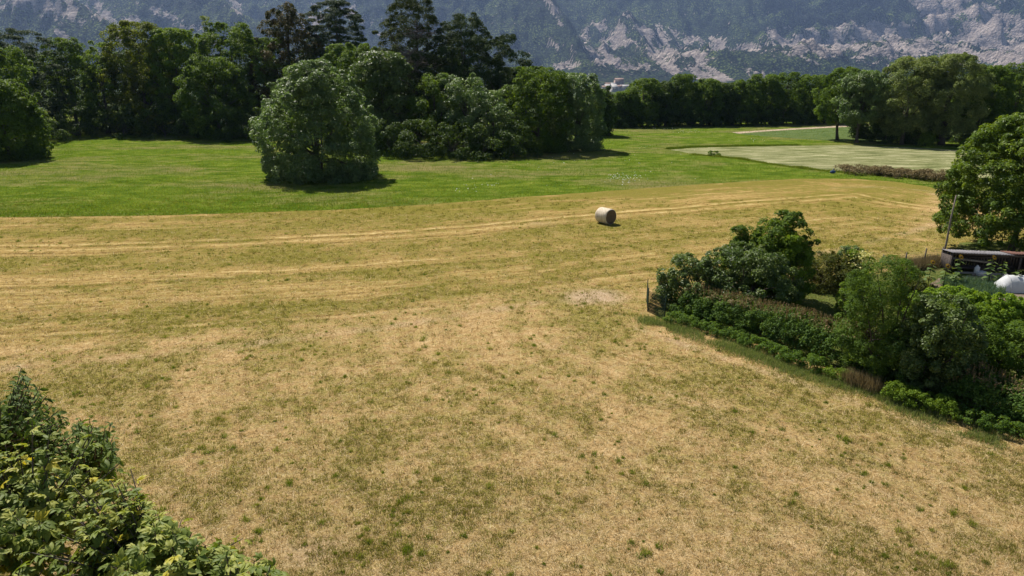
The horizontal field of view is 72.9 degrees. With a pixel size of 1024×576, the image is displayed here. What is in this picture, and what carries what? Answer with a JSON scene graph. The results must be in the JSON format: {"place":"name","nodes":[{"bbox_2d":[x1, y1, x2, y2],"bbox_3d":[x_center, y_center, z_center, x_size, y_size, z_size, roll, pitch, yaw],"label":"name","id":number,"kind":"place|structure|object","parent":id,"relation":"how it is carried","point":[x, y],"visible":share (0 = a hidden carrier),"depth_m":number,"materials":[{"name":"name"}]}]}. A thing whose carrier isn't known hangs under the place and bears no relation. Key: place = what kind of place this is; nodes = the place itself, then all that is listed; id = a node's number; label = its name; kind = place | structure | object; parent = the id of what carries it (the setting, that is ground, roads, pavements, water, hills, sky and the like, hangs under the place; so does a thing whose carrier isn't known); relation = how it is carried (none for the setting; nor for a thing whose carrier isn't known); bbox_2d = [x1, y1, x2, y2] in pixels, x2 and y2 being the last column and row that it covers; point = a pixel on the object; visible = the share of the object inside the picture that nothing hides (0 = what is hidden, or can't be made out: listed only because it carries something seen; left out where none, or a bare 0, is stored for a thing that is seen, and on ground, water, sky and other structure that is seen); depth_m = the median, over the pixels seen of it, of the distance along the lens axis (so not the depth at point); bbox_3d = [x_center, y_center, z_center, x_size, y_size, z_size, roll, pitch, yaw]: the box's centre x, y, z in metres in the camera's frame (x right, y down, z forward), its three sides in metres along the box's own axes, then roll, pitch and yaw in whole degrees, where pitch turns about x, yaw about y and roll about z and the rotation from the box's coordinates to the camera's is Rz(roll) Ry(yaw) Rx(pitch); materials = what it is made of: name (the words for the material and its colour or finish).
{"place":"outdoors","nodes":[
{"label":"outdoors","id":0,"kind":"place"},
{"bbox_2d":[38,89,959,122],"bbox_3d":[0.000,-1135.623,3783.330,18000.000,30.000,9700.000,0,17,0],"label":"ground","id":1,"kind":"structure","parent":0,"point":[376,95],"depth_m":355.10,"materials":[{"name":"green plant"}]},
{"bbox_2d":[646,279,666,317],"bbox_3d":[7.397,0.665,36.695,0.496,1.450,3.011,-2,17,-7],"label":"fence","id":2,"kind":"object","parent":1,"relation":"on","point":[648,299],"visible":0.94,"depth_m":35.98,"materials":[{"name":"brown wood"}]},
{"bbox_2d":[0,112,1012,217],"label":"meadow","id":3,"kind":"structure","parent":0,"point":[714,139],"depth_m":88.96,"materials":[{"name":"green plant"}]},
{"bbox_2d":[0,78,53,161],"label":"broadleaf tree","id":4,"kind":"object","parent":3,"relation":"on","point":[23,115],"visible":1,"depth_m":100.33,"materials":[{"name":"green plant"}]},
{"bbox_2d":[0,45,53,149],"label":"broadleaf tree","id":5,"kind":"object","parent":3,"relation":"on","point":[23,69],"visible":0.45,"depth_m":117.94,"materials":[{"name":"green plant"}]},
{"bbox_2d":[0,28,72,120],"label":"broadleaf tree","id":6,"kind":"object","parent":3,"relation":"on","point":[39,76],"visible":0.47,"depth_m":136.07,"materials":[{"name":"green plant"}]},
{"bbox_2d":[14,113,71,144],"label":"shrub","id":7,"kind":"object","parent":3,"relation":"on","point":[53,122],"visible":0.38,"depth_m":125.83,"materials":[{"name":"green plant"}]},
{"bbox_2d":[20,52,100,132],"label":"broadleaf tree","id":8,"kind":"object","parent":3,"relation":"on","point":[39,55],"visible":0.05,"depth_m":150.52,"materials":[{"name":"green plant"}]},
{"bbox_2d":[39,37,101,134],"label":"broadleaf tree","id":9,"kind":"object","parent":3,"relation":"on","point":[67,43],"visible":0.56,"depth_m":142.07,"materials":[{"name":"green plant"}]},
{"bbox_2d":[50,105,114,139],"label":"shrub","id":10,"kind":"object","parent":3,"relation":"on","point":[82,109],"visible":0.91,"depth_m":136.49,"materials":[{"name":"green plant"}]},
{"bbox_2d":[64,40,136,132],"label":"broadleaf tree","id":11,"kind":"object","parent":3,"relation":"on","point":[86,98],"visible":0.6,"depth_m":142.99,"materials":[{"name":"green plant"}]},
{"bbox_2d":[82,49,158,132],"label":"broadleaf tree","id":12,"kind":"object","parent":3,"relation":"on","point":[114,75],"visible":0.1,"depth_m":148.79,"materials":[{"name":"green plant"}]},
{"bbox_2d":[90,103,154,139],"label":"shrub","id":13,"kind":"object","parent":3,"relation":"on","point":[129,120],"visible":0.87,"depth_m":138.29,"materials":[{"name":"green plant"}]},
{"bbox_2d":[98,20,183,134],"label":"broadleaf tree","id":14,"kind":"object","parent":3,"relation":"on","point":[123,34],"visible":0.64,"depth_m":141.35,"materials":[{"name":"green plant"}]},
{"bbox_2d":[139,27,211,134],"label":"broadleaf tree","id":15,"kind":"object","parent":3,"relation":"on","point":[163,36],"visible":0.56,"depth_m":141.13,"materials":[{"name":"green plant"}]},
{"bbox_2d":[172,102,232,138],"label":"shrub","id":16,"kind":"object","parent":3,"relation":"on","point":[179,120],"visible":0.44,"depth_m":135.22,"materials":[{"name":"green plant"}]},
{"bbox_2d":[172,55,256,140],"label":"broadleaf tree","id":17,"kind":"object","parent":3,"relation":"on","point":[199,89],"visible":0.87,"depth_m":132.42,"materials":[{"name":"green plant"}]},
{"bbox_2d":[190,21,275,134],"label":"broadleaf tree","id":18,"kind":"object","parent":3,"relation":"on","point":[236,33],"visible":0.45,"depth_m":139.72,"materials":[{"name":"green plant"}]},
{"bbox_2d":[213,107,268,142],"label":"shrub","id":19,"kind":"object","parent":3,"relation":"on","point":[247,130],"visible":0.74,"depth_m":130.13,"materials":[{"name":"green plant"}]},
{"bbox_2d":[228,37,296,131],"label":"broadleaf tree","id":20,"kind":"object","parent":3,"relation":"on","point":[266,40],"visible":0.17,"depth_m":146.72,"materials":[{"name":"green plant"}]},
{"bbox_2d":[239,1,332,130],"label":"pine tree","id":21,"kind":"object","parent":3,"relation":"on","point":[287,23],"visible":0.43,"depth_m":143.90,"materials":[{"name":"green plant"}]},
{"bbox_2d":[248,59,380,184],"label":"broadleaf tree","id":22,"kind":"object","parent":3,"relation":"on","point":[308,79],"visible":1,"depth_m":80.24,"materials":[{"name":"green plant"}]},
{"bbox_2d":[300,0,367,109],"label":"cedar tree","id":23,"kind":"object","parent":3,"relation":"on","point":[339,12],"visible":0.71,"depth_m":149.61,"materials":[{"name":"green plant"}]},
{"bbox_2d":[315,42,400,139],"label":"broadleaf tree","id":24,"kind":"object","parent":3,"relation":"on","point":[344,58],"visible":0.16,"depth_m":119.27,"materials":[{"name":"green plant"}]},
{"bbox_2d":[348,50,418,149],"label":"broadleaf tree","id":25,"kind":"object","parent":3,"relation":"on","point":[379,67],"visible":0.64,"depth_m":111.86,"materials":[{"name":"green plant"}]},
{"bbox_2d":[358,119,419,156],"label":"shrub","id":26,"kind":"object","parent":3,"relation":"on","point":[392,128],"visible":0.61,"depth_m":105.17,"materials":[{"name":"green plant"}]},
{"bbox_2d":[363,0,464,143],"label":"pine tree","id":27,"kind":"object","parent":3,"relation":"on","point":[415,53],"visible":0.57,"depth_m":119.50,"materials":[{"name":"green plant"}]},
{"bbox_2d":[393,118,449,159],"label":"shrub","id":28,"kind":"object","parent":3,"relation":"on","point":[424,124],"visible":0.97,"depth_m":103.25,"materials":[{"name":"green plant"}]},
{"bbox_2d":[406,72,463,150],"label":"broadleaf tree","id":29,"kind":"object","parent":3,"relation":"on","point":[430,81],"visible":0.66,"depth_m":110.73,"materials":[{"name":"green plant"}]},
{"bbox_2d":[427,122,482,159],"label":"shrub","id":30,"kind":"object","parent":3,"relation":"on","point":[448,130],"visible":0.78,"depth_m":103.42,"materials":[{"name":"green plant"}]},
{"bbox_2d":[434,72,494,151],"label":"broadleaf tree","id":31,"kind":"object","parent":3,"relation":"on","point":[457,89],"visible":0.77,"depth_m":107.85,"materials":[{"name":"green plant"}]},
{"bbox_2d":[414,12,529,143],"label":"pine tree","id":32,"kind":"object","parent":3,"relation":"on","point":[455,40],"visible":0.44,"depth_m":119.18,"materials":[{"name":"green plant"}]},
{"bbox_2d":[452,123,511,160],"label":"shrub","id":33,"kind":"object","parent":3,"relation":"on","point":[483,137],"visible":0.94,"depth_m":102.38,"materials":[{"name":"green plant"}]},
{"bbox_2d":[465,89,524,154],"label":"broadleaf tree","id":34,"kind":"object","parent":3,"relation":"on","point":[491,117],"visible":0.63,"depth_m":107.68,"materials":[{"name":"green plant"}]},
{"bbox_2d":[459,34,534,135],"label":"pine tree","id":35,"kind":"object","parent":3,"relation":"on","point":[504,52],"visible":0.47,"depth_m":119.10,"materials":[{"name":"green plant"}]},
{"bbox_2d":[490,119,542,156],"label":"shrub","id":36,"kind":"object","parent":3,"relation":"on","point":[522,130],"visible":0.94,"depth_m":104.12,"materials":[{"name":"green plant"}]},
{"bbox_2d":[501,66,575,153],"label":"broadleaf tree","id":37,"kind":"object","parent":3,"relation":"on","point":[545,143],"visible":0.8,"depth_m":108.71,"materials":[{"name":"green plant"}]},
{"bbox_2d":[545,72,608,151],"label":"broadleaf tree","id":38,"kind":"object","parent":3,"relation":"on","point":[583,140],"visible":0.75,"depth_m":111.96,"materials":[{"name":"green plant"}]},
{"bbox_2d":[578,85,617,135],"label":"broadleaf tree","id":39,"kind":"object","parent":3,"relation":"on","point":[610,117],"visible":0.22,"depth_m":140.35,"materials":[{"name":"green plant"}]},
{"bbox_2d":[611,91,641,127],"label":"broadleaf tree","id":40,"kind":"object","parent":3,"relation":"on","point":[623,97],"visible":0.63,"depth_m":162.82,"materials":[{"name":"green plant"}]},
{"bbox_2d":[624,78,662,127],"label":"broadleaf tree","id":41,"kind":"object","parent":3,"relation":"on","point":[649,108],"visible":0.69,"depth_m":163.76,"materials":[{"name":"green plant"}]},
{"bbox_2d":[647,80,687,126],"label":"broadleaf tree","id":42,"kind":"object","parent":3,"relation":"on","point":[671,88],"visible":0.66,"depth_m":165.75,"materials":[{"name":"green plant"}]},
{"bbox_2d":[665,73,704,125],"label":"broadleaf tree","id":43,"kind":"object","parent":3,"relation":"on","point":[685,79],"visible":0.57,"depth_m":167.25,"materials":[{"name":"green plant"}]},
{"bbox_2d":[675,106,716,126],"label":"shrub","id":44,"kind":"object","parent":3,"relation":"on","point":[700,120],"visible":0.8,"depth_m":166.54,"materials":[{"name":"green plant"}]},
{"bbox_2d":[683,78,724,125],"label":"broadleaf tree","id":45,"kind":"object","parent":3,"relation":"on","point":[711,87],"visible":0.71,"depth_m":167.83,"materials":[{"name":"green plant"}]},
{"bbox_2d":[707,82,741,124],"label":"broadleaf tree","id":46,"kind":"object","parent":3,"relation":"on","point":[730,103],"visible":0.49,"depth_m":169.16,"materials":[{"name":"green plant"}]},
{"bbox_2d":[666,143,800,149],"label":"tall grass","id":47,"kind":"structure","parent":3,"relation":"on","point":[697,146],"depth_m":120.88,"materials":[{"name":"green plant"}]},
{"bbox_2d":[723,79,762,125],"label":"broadleaf tree","id":48,"kind":"object","parent":3,"relation":"on","point":[748,85],"visible":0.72,"depth_m":169.53,"materials":[{"name":"green plant"}]},
{"bbox_2d":[747,74,785,124],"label":"broadleaf tree","id":49,"kind":"object","parent":3,"relation":"on","point":[770,81],"visible":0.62,"depth_m":171.09,"materials":[{"name":"green plant"}]},
{"bbox_2d":[692,152,857,173],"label":"tall grass","id":50,"kind":"structure","parent":3,"relation":"on","point":[777,164],"depth_m":96.49,"materials":[{"name":"green plant"}]},
{"bbox_2d":[765,72,809,124],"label":"broadleaf tree","id":51,"kind":"object","parent":3,"relation":"on","point":[795,103],"visible":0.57,"depth_m":173.37,"materials":[{"name":"green plant"}]},
{"bbox_2d":[790,74,828,123],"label":"broadleaf tree","id":52,"kind":"object","parent":3,"relation":"on","point":[809,98],"visible":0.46,"depth_m":175.10,"materials":[{"name":"green plant"}]},
{"bbox_2d":[831,69,895,142],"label":"broadleaf tree","id":53,"kind":"object","parent":3,"relation":"on","point":[865,83],"visible":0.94,"depth_m":123.77,"materials":[{"name":"green plant"}]},
{"bbox_2d":[833,164,978,181],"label":"rough weeds","id":54,"kind":"object","parent":3,"relation":"on","point":[924,173],"visible":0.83,"depth_m":84.70,"materials":[{"name":"plant"}]},
{"bbox_2d":[868,55,950,144],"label":"broadleaf tree","id":55,"kind":"object","parent":3,"relation":"on","point":[899,67],"visible":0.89,"depth_m":120.18,"materials":[{"name":"green plant"}]},
{"bbox_2d":[905,52,997,144],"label":"broadleaf tree","id":56,"kind":"object","parent":3,"relation":"on","point":[953,85],"visible":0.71,"depth_m":118.14,"materials":[{"name":"green plant"}]},
{"bbox_2d":[951,65,1019,132],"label":"broadleaf tree","id":57,"kind":"object","parent":3,"relation":"on","point":[1002,74],"visible":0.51,"depth_m":120.50,"materials":[{"name":"green plant"}]},
{"bbox_2d":[979,62,1023,114],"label":"broadleaf tree","id":58,"kind":"object","parent":3,"relation":"on","point":[1019,73],"visible":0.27,"depth_m":123.37,"materials":[{"name":"green plant"}]},
{"bbox_2d":[0,179,1023,575],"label":"mown field","id":59,"kind":"structure","parent":0,"point":[758,197],"depth_m":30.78,"materials":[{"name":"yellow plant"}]},
{"bbox_2d":[0,366,123,547],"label":"broadleaf tree","id":60,"kind":"object","parent":59,"relation":"on","point":[15,427],"visible":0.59,"depth_m":11.16,"materials":[{"name":"green plant"}]},
{"bbox_2d":[0,417,288,575],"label":"chestnut tree","id":61,"kind":"object","parent":59,"relation":"on","point":[40,520],"visible":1,"depth_m":8.62,"materials":[{"name":"green plant"}]},
{"bbox_2d":[0,196,1023,575],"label":"grass tufts","id":62,"kind":"object","parent":59,"relation":"on","point":[546,496],"visible":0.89,"depth_m":24.57,"materials":[{"name":"beige plant"}]},
{"bbox_2d":[595,207,615,224],"bbox_3d":[7.889,-6.093,58.397,1.338,1.305,1.330,-12,21,-35],"label":"hay bale","id":63,"kind":"object","parent":59,"relation":"on","point":[603,215],"visible":1,"depth_m":57.97,"materials":[{"name":"plastic"}]},
{"bbox_2d":[737,333,787,355],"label":"weed clump","id":64,"kind":"object","parent":59,"relation":"on","point":[772,347],"visible":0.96,"depth_m":31.43,"materials":[{"name":"green plant"}]},
{"bbox_2d":[775,347,827,374],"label":"weed clump","id":65,"kind":"object","parent":59,"relation":"on","point":[812,360],"visible":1,"depth_m":29.53,"materials":[{"name":"green plant"}]},
{"bbox_2d":[631,313,1023,456],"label":"verge grass","id":66,"kind":"structure","parent":59,"relation":"on","point":[780,365],"depth_m":28.79,"materials":[{"name":"green plant"}]},
{"bbox_2d":[880,379,962,420],"bbox_3d":[15.351,4.165,25.958,1.237,0.944,2.800,-14,22,-38],"label":"weed clump","id":67,"kind":"object","parent":59,"relation":"on","point":[897,385],"visible":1,"depth_m":25.78,"materials":[{"name":"green plant"}]},
{"bbox_2d":[957,408,1023,438],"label":"weed clump","id":68,"kind":"object","parent":59,"relation":"on","point":[985,418],"visible":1,"depth_m":24.23,"materials":[{"name":"green plant"}]},
{"bbox_2d":[0,0,1023,89],"bbox_3d":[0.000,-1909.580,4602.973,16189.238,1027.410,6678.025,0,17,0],"label":"mountains","id":69,"kind":"structure","parent":0,"point":[630,41],"depth_m":4591.27,"materials":[{"name":"grey stone"}]},
{"bbox_2d":[654,241,1023,424],"bbox_3d":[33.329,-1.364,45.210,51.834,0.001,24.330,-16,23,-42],"label":"lawn","id":70,"kind":"structure","parent":0,"point":[974,246],"depth_m":38.01,"materials":[{"name":"green plant"}]},
{"bbox_2d":[656,252,725,312],"bbox_3d":[9.620,-0.352,37.160,3.732,2.956,3.675,13,22,37],"label":"shrub","id":71,"kind":"object","parent":70,"relation":"on","point":[684,271],"visible":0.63,"depth_m":36.37,"materials":[{"name":"green plant"}]},
{"bbox_2d":[662,310,746,343],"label":"weed clump","id":72,"kind":"object","parent":70,"relation":"on","point":[704,323],"visible":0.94,"depth_m":33.65,"materials":[{"name":"green plant"}]},
{"bbox_2d":[715,224,758,293],"bbox_3d":[12.584,-1.417,38.815,2.838,4.403,2.771,0,17,0],"label":"garden tree","id":73,"kind":"object","parent":70,"relation":"on","point":[742,230],"visible":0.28,"depth_m":38.13,"materials":[{"name":"green plant"}]},
{"bbox_2d":[693,240,803,320],"bbox_3d":[12.514,-0.541,36.783,5.640,3.538,5.783,0,17,0],"label":"shrub","id":74,"kind":"object","parent":70,"relation":"on","point":[756,254],"visible":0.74,"depth_m":35.56,"materials":[{"name":"green plant"}]},
{"bbox_2d":[668,281,891,377],"bbox_3d":[12.335,1.543,32.508,2.567,2.103,10.942,-13,22,-37],"label":"hedge","id":75,"kind":"object","parent":70,"relation":"on","point":[753,312],"visible":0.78,"depth_m":31.96,"materials":[{"name":"green plant"}]},
{"bbox_2d":[747,209,820,298],"bbox_3d":[14.717,-1.693,38.276,3.925,5.283,3.915,0,17,0],"label":"garden tree","id":76,"kind":"object","parent":70,"relation":"on","point":[789,219],"visible":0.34,"depth_m":37.30,"materials":[{"name":"green plant"}]},
{"bbox_2d":[756,231,816,309],"bbox_3d":[14.784,-0.969,37.158,3.081,4.137,3.018,-13,21,-36],"label":"shrub","id":77,"kind":"object","parent":70,"relation":"on","point":[795,241],"visible":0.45,"depth_m":36.56,"materials":[{"name":"green plant"}]},
{"bbox_2d":[791,251,862,293],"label":"shrub","id":78,"kind":"object","parent":70,"relation":"on","point":[827,272],"visible":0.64,"depth_m":40.00,"materials":[{"name":"green plant"}]},
{"bbox_2d":[832,282,864,319],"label":"shrub","id":79,"kind":"object","parent":70,"relation":"on","point":[838,306],"visible":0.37,"depth_m":35.77,"materials":[{"name":"green plant"}]},
{"bbox_2d":[838,248,875,290],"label":"flower bush","id":80,"kind":"object","parent":70,"relation":"on","point":[862,258],"visible":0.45,"depth_m":39.78,"materials":[{"name":"green plant"}]},
{"bbox_2d":[833,254,926,381],"bbox_3d":[15.073,1.194,28.111,3.230,5.309,3.366,-7,18,-21],"label":"bamboo bush","id":81,"kind":"object","parent":70,"relation":"on","point":[894,297],"visible":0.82,"depth_m":27.61,"materials":[{"name":"green plant"}]},
{"bbox_2d":[833,252,940,394],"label":"dry grass","id":82,"kind":"structure","parent":70,"relation":"on","point":[858,379],"depth_m":27.83,"materials":[{"name":"brown plant"}]},
{"bbox_2d":[875,320,938,387],"bbox_3d":[15.701,2.693,27.638,2.134,2.727,2.156,0,17,0],"label":"shrub","id":83,"kind":"object","parent":70,"relation":"on","point":[896,334],"visible":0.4,"depth_m":27.19,"materials":[{"name":"green plant"}]},
{"bbox_2d":[898,275,935,317],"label":"berry bush","id":84,"kind":"object","parent":70,"relation":"on","point":[919,287],"visible":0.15,"depth_m":35.26,"materials":[{"name":"green plant"}]},
{"bbox_2d":[885,291,989,400],"bbox_3d":[16.337,2.204,26.841,3.196,4.124,3.330,-12,21,-34],"label":"shrub","id":85,"kind":"object","parent":70,"relation":"on","point":[940,338],"visible":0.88,"depth_m":26.07,"materials":[{"name":"green plant"}]},
{"bbox_2d":[936,284,984,309],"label":"berry bush","id":86,"kind":"object","parent":70,"relation":"on","point":[953,290],"visible":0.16,"depth_m":33.69,"materials":[{"name":"green plant"}]},
{"bbox_2d":[923,273,1023,306],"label":"vegetable bed","id":87,"kind":"object","parent":70,"relation":"on","point":[993,277],"visible":0.18,"depth_m":41.84,"materials":[{"name":"green plant"}]},
{"bbox_2d":[941,273,1011,295],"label":"vegetable leaves","id":88,"kind":"object","parent":87,"relation":"on","point":[979,284],"visible":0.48,"depth_m":40.42,"materials":[{"name":"green plant"}]},
{"bbox_2d":[994,274,1023,292],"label":"cloche","id":89,"kind":"object","parent":87,"relation":"on","point":[1014,283],"visible":0.97,"depth_m":39.85,"materials":[{"name":"white plastic"}]},
{"bbox_2d":[931,112,1023,250],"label":"walnut tree","id":90,"kind":"object","parent":70,"relation":"on","point":[1002,155],"visible":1,"depth_m":46.83,"materials":[{"name":"green plant"}]},
{"bbox_2d":[938,361,1023,430],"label":"shrub","id":91,"kind":"object","parent":70,"relation":"on","point":[1013,390],"visible":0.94,"depth_m":25.02,"materials":[{"name":"green plant"}]},
{"bbox_2d":[959,288,1002,328],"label":"berry bush","id":92,"kind":"object","parent":70,"relation":"on","point":[995,302],"visible":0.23,"depth_m":32.84,"materials":[{"name":"green plant"}]},
{"bbox_2d":[940,249,1023,274],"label":"shed","id":93,"kind":"structure","parent":70,"relation":"on","point":[1015,261],"depth_m":44.25,"materials":[{"name":"grey metal"}]},
{"bbox_2d":[945,312,1023,390],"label":"shrub","id":94,"kind":"object","parent":70,"relation":"on","point":[993,329],"visible":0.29,"depth_m":27.20,"materials":[{"name":"green plant"}]},
{"bbox_2d":[982,293,1023,333],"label":"berry bush","id":95,"kind":"object","parent":70,"relation":"on","point":[1006,309],"visible":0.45,"depth_m":32.76,"materials":[{"name":"green plant"}]},
{"bbox_2d":[985,319,1023,385],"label":"shrub","id":96,"kind":"object","parent":70,"relation":"on","point":[1012,345],"visible":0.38,"depth_m":27.39,"materials":[{"name":"green plant"}]},
{"bbox_2d":[733,127,961,141],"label":"crop field","id":97,"kind":"structure","parent":0,"point":[829,131],"depth_m":145.40,"materials":[{"name":"plant"}]},
{"bbox_2d":[810,66,868,139],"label":"broadleaf tree","id":98,"kind":"object","parent":97,"relation":"on","point":[828,93],"visible":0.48,"depth_m":131.06,"materials":[{"name":"green plant"}]},
{"bbox_2d":[847,79,913,138],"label":"broadleaf tree","id":99,"kind":"object","parent":97,"relation":"on","point":[865,131],"visible":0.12,"depth_m":136.06,"materials":[{"name":"green plant"}]},
{"bbox_2d":[673,145,1022,177],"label":"cut field","id":100,"kind":"structure","parent":0,"point":[829,157],"depth_m":107.63,"materials":[{"name":"green plant"}]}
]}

